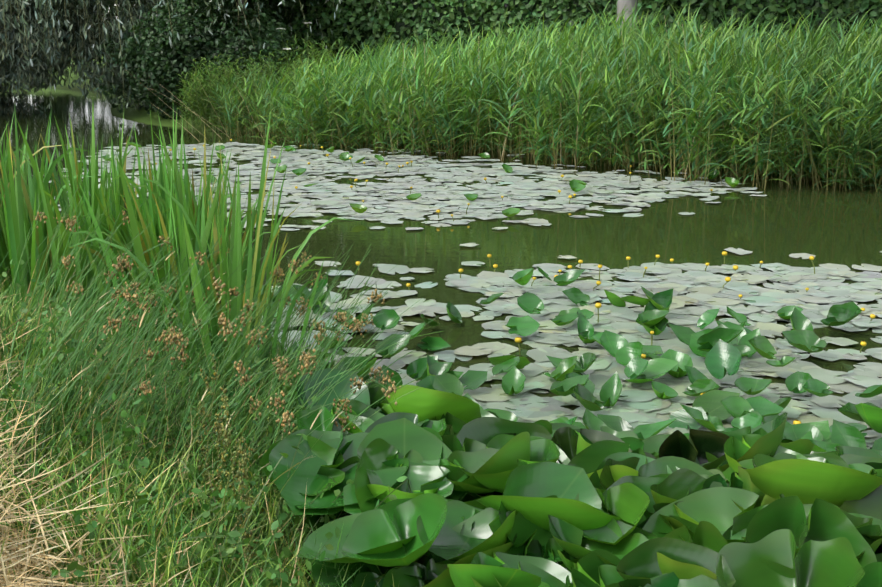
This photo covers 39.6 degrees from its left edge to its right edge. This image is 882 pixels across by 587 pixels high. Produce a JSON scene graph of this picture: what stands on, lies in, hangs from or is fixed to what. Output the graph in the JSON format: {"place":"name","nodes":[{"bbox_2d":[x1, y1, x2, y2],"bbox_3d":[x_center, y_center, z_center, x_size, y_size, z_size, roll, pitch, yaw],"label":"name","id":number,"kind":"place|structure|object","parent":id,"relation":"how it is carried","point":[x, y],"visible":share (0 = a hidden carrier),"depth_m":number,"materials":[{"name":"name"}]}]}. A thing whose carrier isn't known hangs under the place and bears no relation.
{"place":"outdoors","nodes":[
{"label":"outdoors","id":0,"kind":"place"},
{"bbox_2d":[0,87,881,585],"bbox_3d":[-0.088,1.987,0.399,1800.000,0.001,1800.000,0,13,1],"label":"water","id":1,"kind":"structure","parent":0,"point":[840,225],"depth_m":12.07,"materials":[{"name":"green liquid"}]},
{"bbox_2d":[43,142,881,448],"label":"water lily pads","id":2,"kind":"object","parent":1,"relation":"on","point":[637,404],"visible":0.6,"depth_m":9.45,"materials":[{"name":"green plant"}]},
{"bbox_2d":[79,139,881,456],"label":"raised lily leaves","id":3,"kind":"object","parent":1,"relation":"on","point":[723,349],"visible":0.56,"depth_m":7.01,"materials":[{"name":"green plant"}]},
{"bbox_2d":[137,139,874,423],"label":"yellow water-lily flowers","id":4,"kind":"object","parent":1,"relation":"in","point":[518,340],"visible":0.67,"depth_m":10.06,"materials":[{"name":"yellow plant"}]},
{"bbox_2d":[239,366,881,586],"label":"water lily leaves","id":5,"kind":"object","parent":1,"relation":"on","point":[545,503],"visible":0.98,"depth_m":3.91,"materials":[{"name":"green plant"}]},
{"bbox_2d":[0,26,881,586],"bbox_3d":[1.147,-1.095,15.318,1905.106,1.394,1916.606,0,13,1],"label":"ground","id":6,"kind":"structure","parent":0,"point":[136,114],"depth_m":21.80,"materials":[{"name":"brown soil"}]},
{"bbox_2d":[65,0,226,53],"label":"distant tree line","id":7,"kind":"object","parent":6,"relation":"on","point":[116,3],"depth_m":61.29,"materials":[{"name":"green plant"}]},
{"bbox_2d":[0,231,343,586],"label":"dry bank grass","id":8,"kind":"structure","parent":6,"relation":"on","point":[21,579],"depth_m":3.89,"materials":[{"name":"beige plant"}]},
{"bbox_2d":[0,105,352,430],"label":"iris leaves","id":9,"kind":"object","parent":6,"relation":"on","point":[166,203],"visible":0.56,"depth_m":6.39,"materials":[{"name":"green plant"}]},
{"bbox_2d":[0,0,382,114],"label":"hedge","id":10,"kind":"object","parent":6,"relation":"on","point":[34,65],"depth_m":25.92,"materials":[{"name":"green plant"}]},
{"bbox_2d":[0,232,393,586],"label":"bank grass","id":11,"kind":"structure","parent":6,"relation":"on","point":[171,562],"depth_m":4.27,"materials":[{"name":"green plant"}]},
{"bbox_2d":[0,260,409,586],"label":"weeds","id":12,"kind":"object","parent":6,"relation":"on","point":[242,505],"visible":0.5,"depth_m":4.42,"materials":[{"name":"green plant"}]},
{"bbox_2d":[98,0,327,119],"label":"shrub foliage","id":13,"kind":"object","parent":6,"relation":"on","point":[163,67],"visible":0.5,"depth_m":24.63,"materials":[{"name":"green plant"}]},
{"bbox_2d":[0,183,441,553],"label":"rushes","id":14,"kind":"object","parent":6,"relation":"on","point":[85,337],"visible":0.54,"depth_m":5.13,"materials":[{"name":"green plant"}]},
{"bbox_2d":[33,210,400,434],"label":"flower clusters","id":15,"kind":"object","parent":14,"relation":"attached to","point":[118,265],"visible":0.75,"depth_m":5.07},
{"bbox_2d":[128,35,347,144],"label":"tall herb plants","id":16,"kind":"object","parent":6,"relation":"on","point":[238,103],"visible":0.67,"depth_m":22.54,"materials":[{"name":"green plant"}]},
{"bbox_2d":[234,0,246,54],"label":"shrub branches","id":17,"kind":"object","parent":6,"relation":"on","point":[242,2],"visible":0.04,"depth_m":26.78,"materials":[{"name":"green plant"}]},
{"bbox_2d":[278,23,308,78],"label":"umbel stem plants","id":18,"kind":"object","parent":6,"relation":"on","point":[307,44],"visible":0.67,"depth_m":22.55,"materials":[{"name":"green plant"}]},
{"bbox_2d":[217,0,881,110],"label":"hedge row","id":19,"kind":"object","parent":6,"relation":"on","point":[357,22],"visible":0.33,"depth_m":24.52,"materials":[{"name":"green plant"}]},
{"bbox_2d":[234,0,881,191],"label":"reeds","id":20,"kind":"object","parent":6,"relation":"on","point":[761,100],"visible":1,"depth_m":17.02,"materials":[{"name":"green plant"}]},
{"bbox_2d":[616,0,636,37],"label":"hedge tree","id":21,"kind":"object","parent":6,"relation":"on","point":[622,3],"visible":0.1,"depth_m":20.55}
]}

